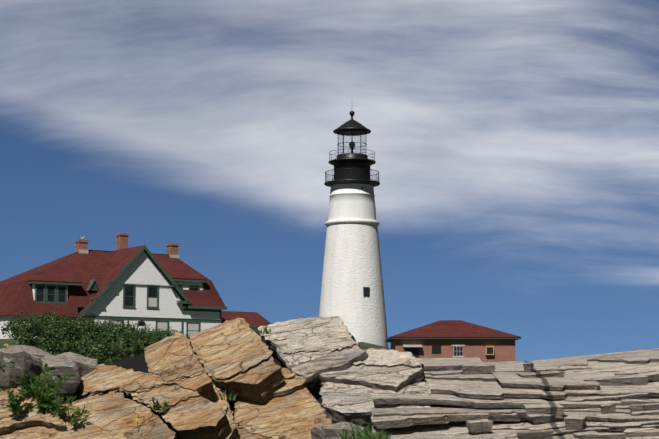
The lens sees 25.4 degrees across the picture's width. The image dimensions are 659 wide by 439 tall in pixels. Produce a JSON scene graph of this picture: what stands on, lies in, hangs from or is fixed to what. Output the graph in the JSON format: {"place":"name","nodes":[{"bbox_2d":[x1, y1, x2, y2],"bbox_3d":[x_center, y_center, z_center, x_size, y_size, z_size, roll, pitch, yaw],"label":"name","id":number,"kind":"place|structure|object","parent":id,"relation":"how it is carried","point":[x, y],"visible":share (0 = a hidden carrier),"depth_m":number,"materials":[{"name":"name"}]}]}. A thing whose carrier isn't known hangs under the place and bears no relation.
{"place":"outdoors","nodes":[
{"label":"outdoors","id":0,"kind":"place"},
{"bbox_2d":[0,339,389,404],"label":"grass","id":1,"kind":"structure","parent":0,"point":[364,345],"depth_m":103.86,"materials":[{"name":"grey rock"},{"name":"turf"}]},
{"bbox_2d":[0,420,126,438],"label":"rock slab","id":2,"kind":"object","parent":1,"relation":"on","point":[85,431],"visible":0.69,"depth_m":13.38,"materials":[{"name":"beige stone"}]},
{"bbox_2d":[0,406,66,434],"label":"rock slab","id":3,"kind":"object","parent":2,"relation":"on","point":[48,419],"visible":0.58,"depth_m":13.52,"materials":[{"name":"beige stone"}]},
{"bbox_2d":[5,385,30,414],"bbox_3d":[-2.892,1.666,13.532,0.245,0.281,0.253,0,-7,2],"label":"weed","id":4,"kind":"object","parent":3,"relation":"on","point":[13,401],"visible":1,"depth_m":13.51,"materials":[{"name":"green plant"}]},
{"bbox_2d":[0,348,42,390],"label":"boulder","id":5,"kind":"object","parent":3,"relation":"on","point":[24,361],"visible":0.75,"depth_m":14.04,"materials":[{"name":"grey stone"}]},
{"bbox_2d":[0,388,52,408],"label":"rock","id":6,"kind":"object","parent":3,"relation":"on","point":[3,399],"visible":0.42,"depth_m":13.79,"materials":[{"name":"brown stone"}]},
{"bbox_2d":[0,388,54,419],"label":"rock","id":7,"kind":"object","parent":3,"relation":"on","point":[5,413],"visible":0.31,"depth_m":13.62,"materials":[{"name":"brown stone"}]},
{"bbox_2d":[20,396,54,408],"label":"rock","id":8,"kind":"object","parent":7,"relation":"on","point":[30,403],"visible":0.31,"depth_m":13.66,"materials":[{"name":"brown stone"}]},
{"bbox_2d":[16,373,48,398],"bbox_3d":[-2.804,1.571,13.740,0.347,0.275,0.186,4,-8,-32],"label":"weed","id":9,"kind":"object","parent":8,"relation":"on","point":[30,392],"visible":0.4,"depth_m":13.72,"materials":[{"name":"green plant"}]},
{"bbox_2d":[25,363,75,412],"bbox_3d":[-2.608,1.562,13.586,0.497,0.457,0.358,0,-7,2],"label":"weed","id":10,"kind":"object","parent":3,"relation":"on","point":[41,401],"visible":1,"depth_m":13.57,"materials":[{"name":"green plant"}]},
{"bbox_2d":[42,392,76,416],"bbox_3d":[-2.501,1.707,13.506,0.309,0.227,0.225,-2,-7,20],"label":"weed","id":11,"kind":"object","parent":3,"relation":"on","point":[58,410],"visible":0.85,"depth_m":13.49,"materials":[{"name":"green plant"}]},
{"bbox_2d":[64,402,90,425],"bbox_3d":[-2.307,1.781,13.390,0.246,0.217,0.283,0,-7,2],"label":"weed","id":12,"kind":"object","parent":2,"relation":"on","point":[74,417],"visible":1,"depth_m":13.38,"materials":[{"name":"green plant"}]},
{"bbox_2d":[0,309,190,364],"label":"rosa rugosa shrubs","id":13,"kind":"object","parent":1,"relation":"on","point":[130,341],"visible":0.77,"depth_m":94.91,"materials":[{"name":"green plant"}]},
{"bbox_2d":[0,233,226,338],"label":"keepers house","id":14,"kind":"structure","parent":1,"relation":"on","point":[142,284],"depth_m":130.34,"materials":[{"name":"red"}]},
{"bbox_2d":[73,392,176,438],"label":"rock slab","id":15,"kind":"object","parent":1,"relation":"on","point":[158,428],"visible":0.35,"depth_m":13.47,"materials":[{"name":"brown stone"}]},
{"bbox_2d":[64,414,112,431],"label":"rock","id":16,"kind":"object","parent":15,"relation":"on","point":[109,430],"visible":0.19,"depth_m":13.71,"materials":[{"name":"beige stone"}]},
{"bbox_2d":[64,415,92,424],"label":"rock","id":17,"kind":"object","parent":16,"relation":"on","point":[67,418],"visible":0.31,"depth_m":13.76,"materials":[{"name":"beige stone"}]},
{"bbox_2d":[59,392,157,434],"bbox_3d":[-2.103,1.875,13.765,1.030,0.020,0.804,-12,32,3],"label":"rock","id":18,"kind":"object","parent":15,"relation":"on","point":[117,412],"visible":0.62,"depth_m":13.80,"materials":[{"name":"brown stone"}]},
{"bbox_2d":[73,390,231,438],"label":"rock slab","id":19,"kind":"object","parent":1,"relation":"on","point":[200,417],"visible":0.33,"depth_m":13.66,"materials":[{"name":"brown stone"}]},
{"bbox_2d":[39,355,80,397],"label":"boulder","id":20,"kind":"object","parent":19,"relation":"on","point":[62,364],"visible":0.56,"depth_m":14.32,"materials":[{"name":"grey stone"}]},
{"bbox_2d":[5,345,53,357],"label":"boulder","id":21,"kind":"object","parent":20,"relation":"on","point":[39,353],"visible":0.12,"depth_m":14.79,"materials":[{"name":"grey stone"}]},
{"bbox_2d":[58,352,98,377],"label":"boulder","id":22,"kind":"object","parent":19,"relation":"on","point":[86,365],"visible":0.31,"depth_m":14.64,"materials":[{"name":"grey stone"}]},
{"bbox_2d":[90,389,201,412],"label":"rock","id":23,"kind":"object","parent":19,"relation":"on","point":[134,398],"visible":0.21,"depth_m":14.11,"materials":[{"name":"brown stone"}]},
{"bbox_2d":[77,364,199,408],"bbox_3d":[-1.932,1.619,14.314,1.348,0.026,1.021,-16,32,1],"label":"rock","id":24,"kind":"object","parent":23,"relation":"on","point":[173,395],"visible":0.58,"depth_m":14.04,"materials":[{"name":"brown stone"}]},
{"bbox_2d":[78,364,176,393],"bbox_3d":[-2.044,1.560,14.428,1.141,0.026,0.736,-16,32,1],"label":"rock","id":25,"kind":"object","parent":24,"relation":"on","point":[103,378],"visible":0.69,"depth_m":14.41,"materials":[{"name":"brown stone"}]},
{"bbox_2d":[121,379,176,391],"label":"rock","id":26,"kind":"object","parent":25,"relation":"on","point":[135,387],"visible":0.9,"depth_m":14.18,"materials":[{"name":"brown stone"}]},
{"bbox_2d":[156,355,203,380],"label":"rock","id":27,"kind":"object","parent":26,"relation":"on","point":[190,366],"visible":1,"depth_m":14.21,"materials":[{"name":"brown stone"}]},
{"bbox_2d":[150,397,168,412],"bbox_3d":[-1.607,1.744,13.803,0.213,0.152,0.121,6,-9,-42],"label":"weed","id":28,"kind":"object","parent":19,"relation":"on","point":[158,405],"visible":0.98,"depth_m":13.78,"materials":[{"name":"green plant"}]},
{"bbox_2d":[144,335,218,401],"bbox_3d":[-1.457,1.570,14.441,0.544,0.364,0.995,-24,33,-6],"label":"rock slab","id":29,"kind":"object","parent":19,"relation":"on","point":[202,385],"visible":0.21,"depth_m":14.05,"materials":[{"name":"brown stone"}]},
{"bbox_2d":[143,332,204,380],"bbox_3d":[-1.548,1.389,14.411,0.516,0.022,0.815,-24,33,-6],"label":"rock","id":30,"kind":"object","parent":29,"relation":"on","point":[166,353],"visible":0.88,"depth_m":14.51,"materials":[{"name":"brown stone"}]},
{"bbox_2d":[216,387,239,438],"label":"rock slab","id":31,"kind":"object","parent":1,"relation":"on","point":[233,433],"visible":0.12,"depth_m":13.76,"materials":[{"name":"brown stone"}]},
{"bbox_2d":[212,382,228,409],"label":"rock","id":32,"kind":"object","parent":31,"relation":"on","point":[223,403],"visible":0.17,"depth_m":14.09,"materials":[{"name":"brown stone"}]},
{"bbox_2d":[225,403,233,424],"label":"rock","id":33,"kind":"object","parent":31,"relation":"on","point":[229,413],"visible":0.17,"depth_m":13.89,"materials":[{"name":"brown stone"}]},
{"bbox_2d":[221,311,271,332],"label":"roof","id":34,"kind":"structure","parent":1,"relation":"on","point":[254,320],"depth_m":139.04,"materials":[{"name":"red"}]},
{"bbox_2d":[234,387,321,438],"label":"rock slab","id":35,"kind":"object","parent":1,"relation":"on","point":[244,433],"visible":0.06,"depth_m":13.88,"materials":[{"name":"brown stone"}]},
{"bbox_2d":[235,387,331,438],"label":"rock","id":36,"kind":"object","parent":35,"relation":"on","point":[273,418],"visible":0.62,"depth_m":14.01,"materials":[{"name":"brown stone"}]},
{"bbox_2d":[270,375,308,397],"bbox_3d":[-0.423,1.680,14.379,0.478,0.284,0.347,-16,34,0],"label":"rock slab","id":37,"kind":"object","parent":35,"relation":"on","point":[294,384],"visible":0.31,"depth_m":14.20,"materials":[{"name":"brown stone"}]},
{"bbox_2d":[269,373,294,392],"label":"rock","id":38,"kind":"object","parent":37,"relation":"on","point":[290,376],"visible":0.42,"depth_m":14.27,"materials":[{"name":"brown stone"}]},
{"bbox_2d":[270,368,295,392],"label":"rock","id":39,"kind":"object","parent":37,"relation":"on","point":[285,371],"visible":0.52,"depth_m":14.35,"materials":[{"name":"brown stone"}]},
{"bbox_2d":[278,411,326,438],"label":"rock","id":40,"kind":"object","parent":35,"relation":"on","point":[298,425],"visible":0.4,"depth_m":13.79,"materials":[{"name":"beige stone"}]},
{"bbox_2d":[279,411,329,438],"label":"rock","id":41,"kind":"object","parent":35,"relation":"on","point":[302,431],"visible":0.75,"depth_m":13.72,"materials":[{"name":"beige stone"}]},
{"bbox_2d":[218,325,391,438],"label":"grass tufts","id":42,"kind":"object","parent":1,"relation":"on","point":[366,434],"visible":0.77,"depth_m":12.60,"materials":[{"name":"green plant"}]},
{"bbox_2d":[310,422,363,438],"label":"boulder","id":43,"kind":"object","parent":1,"relation":"on","point":[323,431],"visible":0.75,"depth_m":12.76,"materials":[{"name":"grey stone"}]},
{"bbox_2d":[319,111,387,346],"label":"lighthouse tower","id":44,"kind":"structure","parent":1,"relation":"on","point":[352,293],"depth_m":149.36,"materials":[{"name":"white paint"}]},
{"bbox_2d":[338,131,365,152],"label":"lantern room glass","id":45,"kind":"object","parent":44,"relation":"attached to","point":[352,144],"visible":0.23,"depth_m":152.05,"materials":[{"name":"clear glass"}]},
{"bbox_2d":[385,320,520,361],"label":"brick building","id":46,"kind":"structure","parent":1,"relation":"on","point":[450,339],"depth_m":124.29,"materials":[{"name":"red brick"}]},
{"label":"rock","id":47,"kind":"object","parent":1,"relation":"on","visible":0},
{"bbox_2d":[65,328,281,403],"bbox_3d":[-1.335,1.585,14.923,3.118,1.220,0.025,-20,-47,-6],"label":"ledge rock","id":48,"kind":"object","parent":47,"relation":"on","point":[135,364],"visible":0.08,"depth_m":15.17,"materials":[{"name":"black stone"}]},
{"bbox_2d":[192,318,285,407],"bbox_3d":[-0.885,1.487,14.583,0.747,0.404,1.179,-22,33,-5],"label":"rock slab","id":49,"kind":"object","parent":47,"relation":"on","point":[259,382],"visible":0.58,"depth_m":14.16,"materials":[{"name":"brown stone"}]},
{"bbox_2d":[189,317,270,380],"bbox_3d":[-0.999,1.281,14.562,0.701,0.024,0.929,-22,33,-6],"label":"rock","id":50,"kind":"object","parent":49,"relation":"on","point":[217,345],"visible":0.77,"depth_m":14.63,"materials":[{"name":"brown stone"}]},
{"bbox_2d":[209,346,268,377],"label":"rock","id":51,"kind":"object","parent":49,"relation":"on","point":[232,367],"visible":0.98,"depth_m":14.26,"materials":[{"name":"brown stone"}]},
{"bbox_2d":[208,346,272,378],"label":"rock","id":52,"kind":"object","parent":49,"relation":"on","point":[269,352],"visible":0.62,"depth_m":14.32,"materials":[{"name":"brown stone"}]},
{"bbox_2d":[258,329,367,397],"bbox_3d":[-0.144,1.427,14.750,1.133,0.404,0.945,-11,34,6],"label":"rock slab","id":53,"kind":"object","parent":47,"relation":"on","point":[311,371],"visible":0.25,"depth_m":14.38,"materials":[{"name":"grey stone"}]},
{"bbox_2d":[260,322,357,366],"bbox_3d":[-0.226,1.216,14.719,1.041,0.020,0.748,-11,34,6],"label":"rock","id":54,"kind":"object","parent":53,"relation":"on","point":[298,358],"visible":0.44,"depth_m":14.50,"materials":[{"name":"grey stone"}]},
{"bbox_2d":[271,339,322,353],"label":"rock","id":55,"kind":"object","parent":54,"relation":"on","point":[287,346],"visible":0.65,"depth_m":14.62,"materials":[{"name":"grey stone"}]},
{"bbox_2d":[262,332,286,340],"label":"rock","id":56,"kind":"object","parent":55,"relation":"on","point":[269,337],"visible":0.94,"depth_m":14.80,"materials":[{"name":"grey stone"}]},
{"bbox_2d":[258,316,357,353],"bbox_3d":[-0.225,1.177,14.751,1.026,0.024,0.623,-11,34,6],"label":"rock","id":57,"kind":"object","parent":54,"relation":"on","point":[330,333],"visible":0.75,"depth_m":14.77,"materials":[{"name":"grey stone"}]},
{"bbox_2d":[319,354,423,392],"bbox_3d":[0.409,1.596,14.359,1.051,0.304,0.651,-5,29,7],"label":"rock slab","id":58,"kind":"object","parent":47,"relation":"on","point":[396,382],"visible":0.33,"depth_m":14.15,"materials":[{"name":"grey stone"}]},
{"bbox_2d":[321,356,420,379],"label":"rock","id":59,"kind":"object","parent":58,"relation":"on","point":[354,372],"visible":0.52,"depth_m":14.25,"materials":[{"name":"grey stone"}]},
{"bbox_2d":[353,358,419,366],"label":"rock","id":60,"kind":"object","parent":58,"relation":"on","point":[409,362],"visible":0.79,"depth_m":14.28,"materials":[{"name":"grey stone"}]},
{"bbox_2d":[363,348,420,367],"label":"rock","id":61,"kind":"object","parent":58,"relation":"on","point":[380,354],"visible":0.46,"depth_m":14.41,"materials":[{"name":"grey stone"}]},
{"bbox_2d":[322,385,430,432],"bbox_3d":[0.462,1.786,14.122,1.058,0.254,0.697,-4,24,6],"label":"rock slab","id":62,"kind":"object","parent":47,"relation":"on","point":[356,412],"visible":0.29,"depth_m":13.85,"materials":[{"name":"grey stone"}]},
{"bbox_2d":[319,382,427,406],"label":"rock","id":63,"kind":"object","parent":62,"relation":"on","point":[330,399],"visible":0.44,"depth_m":14.01,"materials":[{"name":"grey stone"}]},
{"bbox_2d":[324,383,426,393],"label":"rock","id":64,"kind":"object","parent":62,"relation":"on","point":[367,390],"visible":0.52,"depth_m":14.08,"materials":[{"name":"grey stone"}]},
{"bbox_2d":[324,382,424,389],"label":"rock","id":65,"kind":"object","parent":64,"relation":"on","point":[334,386],"visible":0.33,"depth_m":14.19,"materials":[{"name":"grey stone"}]},
{"bbox_2d":[417,357,483,370],"bbox_3d":[1.061,1.505,15.176,1.053,0.053,0.752,-1,2,1],"label":"rock bed","id":66,"kind":"object","parent":47,"relation":"on","point":[432,364],"visible":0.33,"depth_m":15.11,"materials":[{"name":"grey stone"}]},
{"bbox_2d":[372,412,658,428],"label":"rock bed","id":67,"kind":"object","parent":47,"relation":"on","point":[384,422],"visible":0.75,"depth_m":13.31,"materials":[{"name":"grey stone"}]},
{"bbox_2d":[456,413,488,419],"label":"rock","id":68,"kind":"object","parent":67,"relation":"on","point":[476,416],"visible":0.92,"depth_m":13.40,"materials":[{"name":"grey stone"}]},
{"bbox_2d":[371,405,630,425],"bbox_3d":[2.890,1.755,14.244,4.986,0.052,2.607,-1,1,1],"label":"rock bed","id":69,"kind":"object","parent":67,"relation":"on","point":[432,410],"visible":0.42,"depth_m":13.48,"materials":[{"name":"grey stone"}]},
{"bbox_2d":[430,381,658,406],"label":"rock bed","id":70,"kind":"object","parent":69,"relation":"on","point":[652,385],"visible":0.15,"depth_m":13.68,"materials":[{"name":"grey stone"}]},
{"bbox_2d":[620,399,658,404],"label":"rock","id":71,"kind":"object","parent":69,"relation":"on","point":[632,401],"visible":0.56,"depth_m":13.52,"materials":[{"name":"grey stone"}]},
{"bbox_2d":[372,393,658,408],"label":"rock bed","id":72,"kind":"object","parent":67,"relation":"on","point":[455,400],"visible":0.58,"depth_m":13.67,"materials":[{"name":"grey stone"}]},
{"bbox_2d":[464,400,490,409],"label":"rock","id":73,"kind":"object","parent":72,"relation":"on","point":[466,407],"visible":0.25,"depth_m":13.63,"materials":[{"name":"grey stone"}]},
{"bbox_2d":[372,379,658,398],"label":"rock bed","id":74,"kind":"object","parent":72,"relation":"on","point":[484,390],"visible":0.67,"depth_m":13.83,"materials":[{"name":"grey stone"}]},
{"bbox_2d":[425,374,498,381],"bbox_3d":[1.308,1.586,15.017,1.486,0.052,1.187,-1,1,1],"label":"rock bed","id":75,"kind":"object","parent":74,"relation":"on","point":[483,377],"visible":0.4,"depth_m":14.59,"materials":[{"name":"grey stone"}]},
{"bbox_2d":[462,364,494,374],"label":"rock","id":76,"kind":"object","parent":75,"relation":"on","point":[469,369],"visible":0.94,"depth_m":14.75,"materials":[{"name":"grey stone"}]},
{"bbox_2d":[424,361,592,375],"bbox_3d":[1.858,1.539,15.152,2.174,0.049,0.868,-2,1,1],"label":"rock bed","id":77,"kind":"object","parent":75,"relation":"on","point":[511,366],"visible":0.44,"depth_m":14.90,"materials":[{"name":"grey stone"}]},
{"bbox_2d":[493,372,600,390],"bbox_3d":[2.116,1.581,14.663,0.965,0.070,1.824,1,1,1],"label":"rock bed","id":78,"kind":"object","parent":74,"relation":"on","point":[509,379],"visible":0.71,"depth_m":14.00,"materials":[{"name":"grey stone"}]},
{"bbox_2d":[523,363,533,372],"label":"rock","id":79,"kind":"object","parent":78,"relation":"on","point":[528,367],"visible":0.85,"depth_m":14.74,"materials":[{"name":"grey stone"}]},
{"bbox_2d":[517,370,564,377],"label":"rock","id":80,"kind":"object","parent":78,"relation":"on","point":[548,374],"visible":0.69,"depth_m":14.39,"materials":[{"name":"grey stone"}]},
{"bbox_2d":[583,377,621,385],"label":"rock","id":81,"kind":"object","parent":74,"relation":"on","point":[608,381],"visible":0.6,"depth_m":14.15,"materials":[{"name":"grey stone"}]},
{"bbox_2d":[562,370,658,380],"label":"rock bed","id":82,"kind":"object","parent":74,"relation":"on","point":[568,374],"visible":0.12,"depth_m":14.47,"materials":[{"name":"grey stone"}]},
{"bbox_2d":[614,371,647,375],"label":"rock","id":83,"kind":"object","parent":82,"relation":"on","point":[627,373],"visible":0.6,"depth_m":14.36,"materials":[{"name":"grey stone"}]},
{"bbox_2d":[639,371,658,379],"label":"rock","id":84,"kind":"object","parent":82,"relation":"on","point":[652,375],"visible":0.71,"depth_m":14.25,"materials":[{"name":"grey stone"}]},
{"bbox_2d":[570,361,658,372],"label":"rock bed","id":85,"kind":"object","parent":74,"relation":"on","point":[598,366],"visible":0.19,"depth_m":14.73,"materials":[{"name":"grey stone"}]},
{"bbox_2d":[526,348,658,365],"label":"rock bed","id":86,"kind":"object","parent":85,"relation":"on","point":[646,356],"visible":0.52,"depth_m":15.20,"materials":[{"name":"grey stone"}]},
{"bbox_2d":[612,374,647,385],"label":"rock","id":87,"kind":"object","parent":74,"relation":"on","point":[637,379],"visible":0.77,"depth_m":14.15,"materials":[{"name":"grey stone"}]},
{"bbox_2d":[524,404,563,417],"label":"rock","id":88,"kind":"object","parent":67,"relation":"on","point":[556,410],"visible":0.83,"depth_m":13.36,"materials":[{"name":"grey stone"}]},
{"bbox_2d":[600,403,615,413],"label":"rock","id":89,"kind":"object","parent":67,"relation":"on","point":[609,408],"visible":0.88,"depth_m":13.33,"materials":[{"name":"grey stone"}]},
{"bbox_2d":[63,326,425,434],"bbox_3d":[-0.799,2.130,14.662,3.678,2.599,0.604,-20,-47,-6],"label":"rock","id":90,"kind":"object","parent":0,"point":[319,399],"visible":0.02,"depth_m":14.51,"materials":[{"name":"brown stone"}]},
{"bbox_2d":[0,0,658,360],"label":"sky","id":91,"kind":"structure","parent":0,"point":[514,143],"materials":[{"name":"blue"}]},
{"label":"rock in the bed","id":92,"kind":"object","parent":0,"visible":0},
{"bbox_2d":[372,425,617,438],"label":"rock bed","id":93,"kind":"object","parent":92,"relation":"on","point":[397,433],"visible":0.02,"depth_m":13.20,"materials":[{"name":"grey stone"}]},
{"bbox_2d":[398,420,658,434],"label":"rock bed","id":94,"kind":"object","parent":93,"relation":"on","point":[451,428],"visible":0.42,"depth_m":13.31,"materials":[{"name":"grey stone"}]},
{"bbox_2d":[631,410,658,415],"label":"rock","id":95,"kind":"object","parent":94,"relation":"on","point":[641,413],"visible":0.52,"depth_m":13.22,"materials":[{"name":"grey stone"}]},
{"bbox_2d":[629,403,658,412],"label":"rock","id":96,"kind":"object","parent":95,"relation":"on","point":[643,407],"visible":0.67,"depth_m":13.28,"materials":[{"name":"grey stone"}]},
{"bbox_2d":[517,430,552,438],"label":"rock","id":97,"kind":"object","parent":93,"relation":"on","point":[542,434],"visible":1,"depth_m":12.80,"materials":[{"name":"grey stone"}]},
{"bbox_2d":[573,431,597,438],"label":"rock","id":98,"kind":"object","parent":93,"relation":"on","point":[578,435],"visible":0.48,"depth_m":12.81,"materials":[{"name":"grey stone"}]},
{"bbox_2d":[466,424,658,438],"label":"rock bed","id":99,"kind":"object","parent":92,"relation":"on","point":[499,434],"visible":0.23,"depth_m":13.06,"materials":[{"name":"grey stone"}]},
{"bbox_2d":[466,419,492,432],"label":"rock","id":100,"kind":"object","parent":99,"relation":"on","point":[482,425],"visible":1,"depth_m":13.12,"materials":[{"name":"grey stone"}]},
{"bbox_2d":[564,415,586,429],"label":"rock","id":101,"kind":"object","parent":99,"relation":"on","point":[578,422],"visible":0.98,"depth_m":13.06,"materials":[{"name":"grey stone"}]},
{"bbox_2d":[582,433,625,438],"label":"rock","id":102,"kind":"object","parent":92,"relation":"on","point":[603,435],"visible":0.98,"depth_m":12.68,"materials":[{"name":"grey stone"}]},
{"bbox_2d":[625,437,643,438],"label":"rock","id":103,"kind":"object","parent":92,"relation":"on","point":[634,437],"visible":0.31,"depth_m":12.66,"materials":[{"name":"grey stone"}]},
{"bbox_2d":[623,428,658,436],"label":"rock","id":104,"kind":"object","parent":92,"relation":"on","point":[635,432],"visible":0.81,"depth_m":12.70,"materials":[{"name":"grey stone"}]},
{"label":"rock in the bed","id":105,"kind":"object","parent":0,"visible":0},
{"bbox_2d":[642,435,658,438],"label":"rock","id":106,"kind":"object","parent":105,"relation":"on","point":[651,437],"visible":0.67,"depth_m":12.62,"materials":[{"name":"grey stone"}]}
]}

